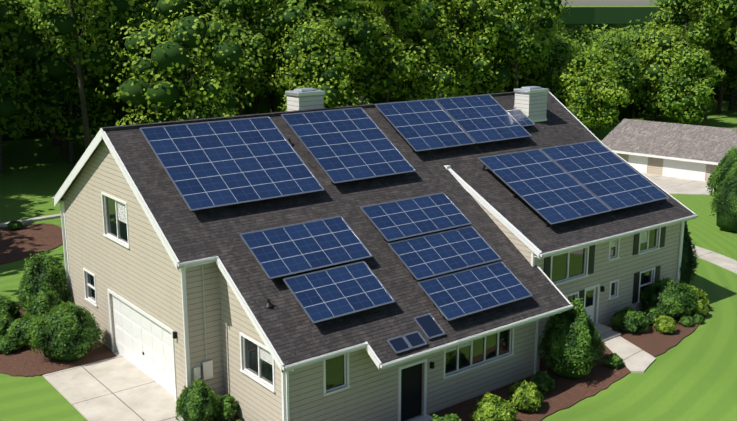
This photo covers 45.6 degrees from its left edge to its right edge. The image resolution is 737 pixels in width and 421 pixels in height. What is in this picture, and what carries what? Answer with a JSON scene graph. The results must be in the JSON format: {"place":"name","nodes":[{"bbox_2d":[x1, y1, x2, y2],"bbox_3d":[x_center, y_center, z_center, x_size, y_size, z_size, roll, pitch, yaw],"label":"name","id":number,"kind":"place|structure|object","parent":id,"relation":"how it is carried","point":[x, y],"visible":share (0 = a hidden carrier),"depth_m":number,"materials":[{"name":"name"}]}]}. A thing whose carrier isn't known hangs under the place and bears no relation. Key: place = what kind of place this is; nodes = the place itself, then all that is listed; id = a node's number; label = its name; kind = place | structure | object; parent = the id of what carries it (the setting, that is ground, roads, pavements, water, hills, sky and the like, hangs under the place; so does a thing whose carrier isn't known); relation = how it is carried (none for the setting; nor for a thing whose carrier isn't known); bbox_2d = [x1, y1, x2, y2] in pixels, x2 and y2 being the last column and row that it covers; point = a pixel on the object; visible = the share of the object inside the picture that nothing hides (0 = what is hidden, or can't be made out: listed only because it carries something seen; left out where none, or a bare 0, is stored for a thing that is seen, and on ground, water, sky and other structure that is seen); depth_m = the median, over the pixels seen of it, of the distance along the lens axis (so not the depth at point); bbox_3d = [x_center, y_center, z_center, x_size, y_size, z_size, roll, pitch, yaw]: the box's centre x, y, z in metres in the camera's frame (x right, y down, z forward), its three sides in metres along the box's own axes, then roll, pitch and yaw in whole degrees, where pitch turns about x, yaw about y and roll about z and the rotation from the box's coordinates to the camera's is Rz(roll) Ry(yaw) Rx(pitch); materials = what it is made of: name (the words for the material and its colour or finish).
{"place":"outdoors","nodes":[
{"label":"outdoors","id":0,"kind":"place"},
{"bbox_2d":[0,5,18,89],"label":"tree","id":1,"kind":"object","parent":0,"point":[4,10],"visible":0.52,"depth_m":72.17,"materials":[{"name":"green plant"}]},
{"bbox_2d":[0,2,70,132],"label":"tree","id":2,"kind":"object","parent":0,"point":[8,108],"visible":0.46,"depth_m":75.67,"materials":[{"name":"green plant"}]},
{"bbox_2d":[23,0,129,65],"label":"tree","id":3,"kind":"object","parent":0,"point":[65,26],"visible":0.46,"depth_m":73.37,"materials":[{"name":"green plant"}]},
{"bbox_2d":[43,351,183,420],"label":"driveway pavement","id":4,"kind":"structure","parent":0,"point":[119,387],"depth_m":34.57,"materials":[{"name":"concrete"}]},
{"bbox_2d":[63,140,223,398],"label":"house walls","id":5,"kind":"structure","parent":0,"point":[142,273],"depth_m":35.08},
{"bbox_2d":[193,265,212,379],"bbox_3d":[-6.221,4.196,32.545,0.750,4.438,0.160,-10,17,-37],"label":"conduit and boxes","id":6,"kind":"object","parent":5,"relation":"attached to","point":[206,368],"visible":1,"depth_m":32.91,"materials":[{"name":"silver metal"}]},
{"bbox_2d":[112,287,595,394],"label":"white doors","id":7,"kind":"structure","parent":5,"relation":"attached to","point":[137,333],"depth_m":36.04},
{"bbox_2d":[95,0,261,125],"bbox_3d":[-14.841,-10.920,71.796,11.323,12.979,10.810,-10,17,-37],"label":"tree","id":8,"kind":"object","parent":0,"point":[168,56],"visible":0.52,"depth_m":68.93,"materials":[{"name":"green plant"}]},
{"bbox_2d":[209,0,281,95],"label":"tree","id":9,"kind":"object","parent":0,"point":[232,8],"visible":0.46,"depth_m":82.77,"materials":[{"name":"green plant"}]},
{"bbox_2d":[273,0,372,67],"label":"tree","id":10,"kind":"object","parent":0,"point":[348,24],"visible":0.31,"depth_m":85.32,"materials":[{"name":"green plant"}]},
{"bbox_2d":[0,6,736,420],"bbox_3d":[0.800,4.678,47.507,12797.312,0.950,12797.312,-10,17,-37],"label":"lawn ground","id":11,"kind":"structure","parent":0,"point":[692,376],"depth_m":40.73,"materials":[{"name":"green plant"}]},
{"bbox_2d":[0,0,32,98],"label":"tree","id":12,"kind":"object","parent":11,"relation":"on","point":[4,28],"visible":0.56,"depth_m":73.71,"materials":[{"name":"green plant"}]},
{"bbox_2d":[0,224,65,264],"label":"mulch bed","id":13,"kind":"object","parent":11,"relation":"on","point":[24,242],"visible":0.92,"depth_m":56.60,"materials":[{"name":"brown soil"}]},
{"bbox_2d":[0,0,87,173],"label":"tree","id":14,"kind":"object","parent":11,"relation":"on","point":[13,134],"depth_m":77.20,"materials":[{"name":"green plant"}]},
{"bbox_2d":[0,301,116,377],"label":"mulch bed","id":15,"kind":"object","parent":11,"relation":"on","point":[24,361],"visible":0.25,"depth_m":37.59,"materials":[{"name":"brown soil"}]},
{"bbox_2d":[0,297,21,320],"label":"bush","id":16,"kind":"object","parent":15,"relation":"on","point":[8,308],"visible":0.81,"depth_m":41.26,"materials":[{"name":"green plant"}]},
{"bbox_2d":[0,332,24,353],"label":"bush","id":17,"kind":"object","parent":15,"relation":"on","point":[10,341],"visible":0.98,"depth_m":38.40,"materials":[{"name":"green plant"}]},
{"bbox_2d":[7,314,40,345],"bbox_3d":[-15.308,5.290,39.475,1.707,1.125,1.653,3,14,12],"label":"bush","id":18,"kind":"object","parent":15,"relation":"on","point":[15,328],"visible":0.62,"depth_m":38.90,"materials":[{"name":"green plant"}]},
{"bbox_2d":[14,323,35,346],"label":"shrub","id":19,"kind":"object","parent":15,"relation":"on","point":[27,335],"visible":0.08,"depth_m":39.04,"materials":[{"name":"green plant"}]},
{"bbox_2d":[16,249,71,315],"bbox_3d":[-15.526,3.558,42.314,3.133,3.607,3.106,-10,17,-37],"label":"tall shrub","id":20,"kind":"object","parent":15,"relation":"on","point":[42,259],"depth_m":41.52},
{"bbox_2d":[21,290,66,317],"bbox_3d":[-14.969,4.670,40.625,2.073,2.216,2.070,-10,17,-37],"label":"tall shrub","id":21,"kind":"object","parent":15,"relation":"on","point":[37,301],"depth_m":40.17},
{"bbox_2d":[29,301,105,361],"bbox_3d":[-13.049,5.183,37.872,3.110,2.478,3.119,-10,17,-37],"label":"bush","id":22,"kind":"object","parent":15,"relation":"on","point":[57,317],"depth_m":37.12,"materials":[{"name":"green plant"}]},
{"bbox_2d":[15,0,109,155],"bbox_3d":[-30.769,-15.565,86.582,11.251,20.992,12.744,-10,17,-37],"label":"tree","id":23,"kind":"object","parent":11,"relation":"on","point":[67,101],"depth_m":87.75,"materials":[{"name":"green plant"}]},
{"bbox_2d":[7,0,121,163],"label":"tree","id":24,"kind":"object","parent":11,"relation":"on","point":[101,96],"depth_m":82.56,"materials":[{"name":"green plant"}]},
{"bbox_2d":[16,0,145,150],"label":"tree","id":25,"kind":"object","parent":11,"relation":"on","point":[35,12],"depth_m":73.87,"materials":[{"name":"green plant"}]},
{"bbox_2d":[63,0,198,121],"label":"tree","id":26,"kind":"object","parent":11,"relation":"on","point":[121,64],"depth_m":82.39,"materials":[{"name":"green plant"}]},
{"bbox_2d":[110,0,188,114],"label":"tree","id":27,"kind":"object","parent":11,"relation":"on","point":[149,12],"depth_m":77.08,"materials":[{"name":"green plant"}]},
{"bbox_2d":[175,379,221,420],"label":"corner bush","id":28,"kind":"object","parent":11,"relation":"on","point":[205,405],"depth_m":31.87,"materials":[{"name":"green plant"}]},
{"bbox_2d":[168,0,255,107],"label":"tree","id":29,"kind":"object","parent":11,"relation":"on","point":[201,10],"depth_m":85.97,"materials":[{"name":"green plant"}]},
{"bbox_2d":[196,0,285,114],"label":"tree","id":30,"kind":"object","parent":11,"relation":"on","point":[261,16],"depth_m":83.67,"materials":[{"name":"green plant"}]},
{"bbox_2d":[199,3,287,113],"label":"tree","id":31,"kind":"object","parent":11,"relation":"on","point":[251,24],"depth_m":92.05,"materials":[{"name":"green plant"}]},
{"bbox_2d":[266,14,374,111],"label":"tree","id":32,"kind":"object","parent":11,"relation":"on","point":[342,80],"depth_m":80.81,"materials":[{"name":"green plant"}]},
{"bbox_2d":[263,0,384,84],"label":"tree","id":33,"kind":"object","parent":11,"relation":"on","point":[341,7],"depth_m":85.09,"materials":[{"name":"green plant"}]},
{"bbox_2d":[52,92,697,420],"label":"house trim","id":34,"kind":"structure","parent":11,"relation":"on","point":[183,266],"depth_m":35.08,"materials":[{"name":"white paint"}]},
{"bbox_2d":[87,196,656,389],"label":"window glass panes","id":35,"kind":"object","parent":34,"relation":"attached to","point":[334,371],"visible":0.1,"depth_m":36.48,"materials":[{"name":"glass"}]},
{"bbox_2d":[142,286,604,420],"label":"dark doors","id":36,"kind":"structure","parent":34,"relation":"attached to","point":[411,391],"depth_m":34.16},
{"bbox_2d":[60,92,694,365],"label":"roof","id":37,"kind":"structure","parent":34,"relation":"attached to","point":[293,332],"depth_m":35.72,"materials":[{"name":"black"}]},
{"bbox_2d":[287,95,323,110],"bbox_3d":[-3.013,-4.683,41.893,1.400,1.654,1.050,-10,17,-37],"label":"chimney","id":38,"kind":"object","parent":37,"relation":"on","point":[294,103],"depth_m":41.37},
{"bbox_2d":[239,216,372,278],"bbox_3d":[-2.342,1.351,33.742,4.770,1.280,2.110,-10,17,-37],"label":"solar panel frame","id":39,"kind":"object","parent":37,"relation":"on","point":[264,270],"visible":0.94,"depth_m":33.49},
{"bbox_2d":[242,217,369,276],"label":"solar cells","id":40,"kind":"object","parent":39,"relation":"on","point":[288,249],"visible":1,"depth_m":33.65,"materials":[{"name":"blue glass"}]},
{"bbox_2d":[283,261,394,322],"bbox_3d":[-1.058,2.971,32.514,3.770,1.184,1.960,-10,17,-37],"label":"solar panel frame","id":41,"kind":"object","parent":37,"relation":"on","point":[301,305],"visible":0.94,"depth_m":32.33,"materials":[{"name":"silver metal"}]},
{"bbox_2d":[285,262,392,320],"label":"solar cells","id":42,"kind":"object","parent":41,"relation":"on","point":[334,292],"visible":1,"depth_m":32.46,"materials":[{"name":"blue glass"}]},
{"bbox_2d":[360,192,471,241],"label":"solar panel frame","id":43,"kind":"object","parent":37,"relation":"on","point":[370,219],"visible":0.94,"depth_m":37.27,"materials":[{"name":"silver metal"}]},
{"bbox_2d":[363,193,469,239],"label":"solar cells","id":44,"kind":"object","parent":43,"relation":"in","point":[398,219],"visible":1,"depth_m":37.43,"materials":[{"name":"blue glass"}]},
{"bbox_2d":[413,313,444,338],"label":"solar panel frame","id":45,"kind":"object","parent":37,"relation":"on","point":[422,329],"visible":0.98,"depth_m":33.05,"materials":[{"name":"silver metal"}]},
{"bbox_2d":[416,315,442,336],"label":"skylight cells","id":46,"kind":"object","parent":45,"relation":"attached to","point":[429,325],"visible":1,"depth_m":33.09,"materials":[{"name":"blue glass"}]},
{"bbox_2d":[388,226,501,279],"bbox_3d":[3.214,1.702,36.361,4.770,1.127,1.870,-10,17,-37],"label":"solar panel frame","id":47,"kind":"object","parent":37,"relation":"on","point":[416,278],"visible":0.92,"depth_m":36.11,"materials":[{"name":"silver metal"}]},
{"bbox_2d":[390,227,498,277],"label":"solar cells","id":48,"kind":"object","parent":47,"relation":"in","point":[421,257],"visible":1,"depth_m":36.28,"materials":[{"name":"blue glass"}]},
{"bbox_2d":[418,261,531,320],"bbox_3d":[4.333,3.164,35.230,4.770,1.101,1.830,-10,17,-37],"label":"solar panel frame","id":49,"kind":"object","parent":37,"relation":"on","point":[431,299],"visible":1,"depth_m":34.95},
{"bbox_2d":[420,262,530,318],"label":"solar cells","id":50,"kind":"object","parent":49,"relation":"in","point":[459,294],"visible":1,"depth_m":35.15,"materials":[{"name":"blue glass"}]},
{"bbox_2d":[514,92,546,119],"bbox_3d":[8.918,-5.582,48.308,1.450,1.842,1.050,-10,17,-37],"label":"chimney","id":51,"kind":"object","parent":37,"relation":"on","point":[532,106],"visible":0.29,"depth_m":47.80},
{"bbox_2d":[478,149,611,224],"bbox_3d":[8.427,-1.255,41.995,4.370,2.405,4.735,-10,17,-37],"label":"solar panel frame","id":52,"kind":"object","parent":37,"relation":"on","point":[548,221],"visible":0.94,"depth_m":41.45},
{"bbox_2d":[480,150,609,222],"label":"solar cells","id":53,"kind":"object","parent":52,"relation":"in","point":[546,187],"visible":1,"depth_m":41.90,"materials":[{"name":"blue glass"}]},
{"bbox_2d":[540,140,668,210],"bbox_3d":[12.023,-1.897,44.725,4.650,2.405,4.735,-10,17,-37],"label":"solar panel frame","id":54,"kind":"object","parent":37,"relation":"on","point":[591,191],"visible":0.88,"depth_m":44.18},
{"bbox_2d":[542,141,666,208],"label":"solar cells","id":55,"kind":"object","parent":54,"relation":"in","point":[605,175],"visible":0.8,"depth_m":44.63,"materials":[{"name":"blue glass"}]},
{"bbox_3d":[-5.587,-1.992,36.144,5.680,2.714,4.174,-10,17,-37],"label":"solar rack","id":56,"kind":"object","parent":37,"relation":"on","visible":0},
{"bbox_2d":[139,116,324,210],"bbox_3d":[-5.561,-2.093,36.086,6.170,2.688,4.310,-10,17,-37],"label":"solar panel frame","id":57,"kind":"object","parent":56,"relation":"on","point":[177,188],"visible":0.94,"depth_m":35.55,"materials":[{"name":"silver metal"}]},
{"bbox_2d":[142,117,322,208],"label":"solar cells","id":58,"kind":"object","parent":57,"relation":"on","point":[215,163],"visible":1,"depth_m":35.93,"materials":[{"name":"blue glass"}]},
{"bbox_3d":[-0.928,-2.960,39.844,4.130,2.586,3.973,-10,17,-37],"label":"solar panel bracket","id":59,"kind":"object","parent":37,"relation":"on","visible":0},
{"bbox_2d":[283,108,413,181],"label":"solar cells","id":60,"kind":"object","parent":59,"relation":"on","point":[347,144],"visible":1,"depth_m":39.70,"materials":[{"name":"blue glass"}]},
{"bbox_2d":[281,107,415,183],"bbox_3d":[-0.902,-3.061,39.786,4.620,2.560,4.110,-10,17,-37],"label":"solar panel frame","id":61,"kind":"object","parent":59,"relation":"on","point":[414,170],"visible":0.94,"depth_m":39.35,"materials":[{"name":"silver metal"}]},
{"bbox_2d":[543,226,665,321],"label":"window shutters","id":62,"kind":"object","parent":34,"relation":"attached to","point":[547,264],"depth_m":42.64,"materials":[{"name":"grey"}]},
{"bbox_2d":[339,0,438,102],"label":"tree","id":63,"kind":"object","parent":11,"relation":"on","point":[401,46],"depth_m":90.01,"materials":[{"name":"green plant"}]},
{"bbox_2d":[396,28,474,100],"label":"tree","id":64,"kind":"object","parent":11,"relation":"on","point":[455,89],"depth_m":92.42,"materials":[{"name":"green plant"}]},
{"bbox_2d":[402,0,511,96],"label":"tree","id":65,"kind":"object","parent":11,"relation":"on","point":[460,6],"depth_m":94.21,"materials":[{"name":"green plant"}]},
{"bbox_2d":[211,303,709,420],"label":"mulch bed","id":66,"kind":"object","parent":11,"relation":"on","point":[566,393],"visible":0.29,"depth_m":37.36,"materials":[{"name":"brown soil"}]},
{"bbox_2d":[212,394,238,420],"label":"bush","id":67,"kind":"object","parent":66,"relation":"on","point":[229,407],"visible":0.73,"depth_m":32.44,"materials":[{"name":"green plant"}]},
{"bbox_2d":[469,392,517,420],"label":"bush","id":68,"kind":"object","parent":66,"relation":"on","point":[507,412],"visible":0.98,"depth_m":33.20,"materials":[{"name":"green plant"}]},
{"bbox_2d":[508,380,543,411],"bbox_3d":[6.273,7.344,35.193,1.436,0.985,1.566,-10,17,-37],"label":"bush","id":69,"kind":"object","parent":66,"relation":"on","point":[520,391],"visible":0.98,"depth_m":34.78,"materials":[{"name":"green plant"}]},
{"bbox_2d":[529,371,554,393],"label":"bush","id":70,"kind":"object","parent":66,"relation":"on","point":[543,380],"visible":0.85,"depth_m":36.61,"materials":[{"name":"green plant"}]},
{"bbox_2d":[537,298,606,378],"bbox_3d":[8.749,5.442,37.762,2.886,3.528,2.876,-10,17,-37],"label":"tall shrub","id":71,"kind":"object","parent":66,"relation":"on","point":[567,325],"depth_m":37.10,"materials":[{"name":"green plant"}]},
{"bbox_2d":[604,336,655,372],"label":"walkway","id":72,"kind":"structure","parent":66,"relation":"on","point":[636,359],"depth_m":38.88,"materials":[{"name":"concrete"}]},
{"bbox_2d":[465,0,562,88],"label":"tree","id":73,"kind":"object","parent":11,"relation":"on","point":[502,41],"depth_m":98.43,"materials":[{"name":"green plant"}]},
{"bbox_2d":[497,0,559,90],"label":"tree","id":74,"kind":"object","parent":11,"relation":"on","point":[536,65],"depth_m":103.67,"materials":[{"name":"green plant"}]},
{"bbox_2d":[519,34,589,108],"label":"tree","id":75,"kind":"object","parent":11,"relation":"on","point":[555,62],"depth_m":104.12,"materials":[{"name":"green plant"}]},
{"bbox_2d":[552,47,630,131],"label":"tree","id":76,"kind":"object","parent":11,"relation":"on","point":[597,93],"depth_m":98.59,"materials":[{"name":"green plant"}]},
{"bbox_2d":[583,28,645,125],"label":"tree","id":77,"kind":"object","parent":11,"relation":"on","point":[615,40],"depth_m":107.11,"materials":[{"name":"green plant"}]},
{"bbox_2d":[616,315,641,332],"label":"shrub","id":78,"kind":"object","parent":11,"relation":"on","point":[627,331],"visible":0.12,"depth_m":41.40,"materials":[{"name":"green plant"}]},
{"bbox_2d":[609,306,649,331],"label":"bush","id":79,"kind":"object","parent":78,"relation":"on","point":[627,322],"visible":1,"depth_m":41.22,"materials":[{"name":"green plant"}]},
{"bbox_2d":[618,153,716,180],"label":"neighbour walls","id":80,"kind":"structure","parent":11,"relation":"on","point":[654,166],"depth_m":78.57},
{"bbox_2d":[616,153,704,180],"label":"garage doors","id":81,"kind":"structure","parent":80,"relation":"in","point":[684,169],"depth_m":77.26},
{"bbox_2d":[612,150,717,180],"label":"trim","id":82,"kind":"structure","parent":80,"relation":"attached to","point":[671,158],"depth_m":77.67,"materials":[{"name":"white paint"}]},
{"bbox_2d":[601,119,736,162],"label":"neighbour roof","id":83,"kind":"structure","parent":80,"relation":"on","point":[698,142],"depth_m":79.55,"materials":[{"name":"grey"}]},
{"bbox_2d":[630,24,704,120],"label":"tree","id":84,"kind":"object","parent":11,"relation":"on","point":[648,57],"depth_m":109.10,"materials":[{"name":"green plant"}]},
{"bbox_2d":[638,277,701,318],"bbox_3d":[14.875,4.313,43.583,3.016,1.957,2.851,-10,17,-37],"label":"bush","id":85,"kind":"object","parent":11,"relation":"on","point":[677,290],"depth_m":42.89,"materials":[{"name":"green plant"}]},
{"bbox_2d":[652,43,725,124],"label":"tree","id":86,"kind":"object","parent":11,"relation":"on","point":[675,88],"depth_m":106.41,"materials":[{"name":"green plant"}]},
{"bbox_2d":[679,205,698,286],"bbox_3d":[16.276,2.081,46.350,2.299,4.949,2.313,-10,17,-37],"label":"cone shrub","id":87,"kind":"object","parent":11,"relation":"on","point":[688,250],"depth_m":45.75,"materials":[{"name":"green plant"}]},
{"bbox_2d":[653,0,736,119],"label":"tree","id":88,"kind":"object","parent":11,"relation":"on","point":[713,13],"depth_m":113.46,"materials":[{"name":"green plant"}]},
{"bbox_2d":[685,11,736,113],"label":"tree","id":89,"kind":"object","parent":11,"relation":"on","point":[722,50],"depth_m":120.52,"materials":[{"name":"green plant"}]},
{"bbox_2d":[692,246,736,273],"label":"walkway","id":90,"kind":"structure","parent":11,"relation":"on","point":[724,262],"depth_m":52.86,"materials":[{"name":"concrete"}]},
{"bbox_2d":[711,18,736,109],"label":"tree","id":91,"kind":"object","parent":11,"relation":"on","point":[727,75],"depth_m":126.45,"materials":[{"name":"green plant"}]},
{"bbox_2d":[714,162,735,191],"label":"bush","id":92,"kind":"object","parent":11,"relation":"on","point":[720,178],"visible":0.04,"depth_m":66.19,"materials":[{"name":"green plant"}]},
{"bbox_2d":[706,146,736,196],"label":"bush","id":93,"kind":"object","parent":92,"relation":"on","point":[730,158],"visible":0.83,"depth_m":65.99,"materials":[{"name":"green plant"}]},
{"bbox_2d":[716,176,736,231],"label":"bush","id":94,"kind":"object","parent":11,"relation":"on","point":[730,225],"visible":0.62,"depth_m":58.70,"materials":[{"name":"green plant"}]},
{"bbox_2d":[709,161,736,221],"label":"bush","id":95,"kind":"object","parent":94,"relation":"attached to","point":[721,191],"visible":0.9,"depth_m":58.49,"materials":[{"name":"green plant"}]},
{"bbox_2d":[2,23,736,140],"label":"deep forest","id":96,"kind":"object","parent":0,"point":[118,107],"depth_m":113.76,"materials":[{"name":"green plant"}]},
{"bbox_2d":[219,269,541,420],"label":"house extension walls","id":97,"kind":"structure","parent":0,"point":[370,393],"depth_m":32.68,"materials":[{"name":"beige plastic"}]},
{"bbox_2d":[117,201,646,364],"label":"windows","id":98,"kind":"structure","parent":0,"point":[613,245],"depth_m":35.66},
{"bbox_2d":[377,100,473,149],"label":"solar cells","id":99,"kind":"object","parent":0,"point":[421,125],"visible":1,"depth_m":43.18,"materials":[{"name":"blue glass"}]},
{"bbox_2d":[416,0,499,84],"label":"tree","id":100,"kind":"object","parent":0,"point":[471,8],"visible":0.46,"depth_m":93.93,"materials":[{"name":"green plant"}]},
{"bbox_2d":[437,95,528,141],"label":"solar cells","id":101,"kind":"object","parent":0,"point":[483,118],"visible":1,"depth_m":45.59,"materials":[{"name":"blue glass"}]},
{"bbox_2d":[447,0,532,95],"bbox_3d":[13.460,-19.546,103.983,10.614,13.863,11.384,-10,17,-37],"label":"tree","id":102,"kind":"object","parent":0,"point":[501,73],"visible":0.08,"depth_m":99.78,"materials":[{"name":"green plant"}]},
{"bbox_2d":[479,0,554,61],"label":"tree","id":103,"kind":"object","parent":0,"point":[515,43],"visible":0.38,"depth_m":97.84,"materials":[{"name":"green plant"}]},
{"bbox_2d":[469,193,680,357],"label":"house wing walls","id":104,"kind":"structure","parent":0,"point":[625,266],"depth_m":42.26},
{"bbox_2d":[563,53,622,125],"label":"tree","id":105,"kind":"object","parent":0,"point":[582,83],"visible":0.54,"depth_m":98.38,"materials":[{"name":"green plant"}]},
{"bbox_2d":[535,7,667,23],"bbox_3d":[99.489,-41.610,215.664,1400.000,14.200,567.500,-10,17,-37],"label":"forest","id":106,"kind":"object","parent":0,"point":[602,15],"visible":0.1,"depth_m":563.44,"materials":[{"name":"green plant"}]},
{"bbox_2d":[561,0,657,5],"label":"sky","id":107,"kind":"structure","parent":0,"point":[575,2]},
{"bbox_2d":[591,35,636,109],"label":"tree","id":108,"kind":"object","parent":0,"point":[611,48],"visible":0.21,"depth_m":106.41,"materials":[{"name":"green plant"}]},
{"bbox_2d":[634,32,696,110],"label":"tree","id":109,"kind":"object","parent":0,"point":[652,73],"visible":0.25,"depth_m":109.31,"materials":[{"name":"green plant"}]},
{"bbox_2d":[642,173,713,194],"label":"neighbour driveway","id":110,"kind":"structure","parent":0,"point":[672,185],"depth_m":74.09,"materials":[{"name":"concrete"}]},
{"bbox_2d":[665,0,736,41],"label":"tree","id":111,"kind":"object","parent":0,"point":[709,19],"visible":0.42,"depth_m":113.67,"materials":[{"name":"green plant"}]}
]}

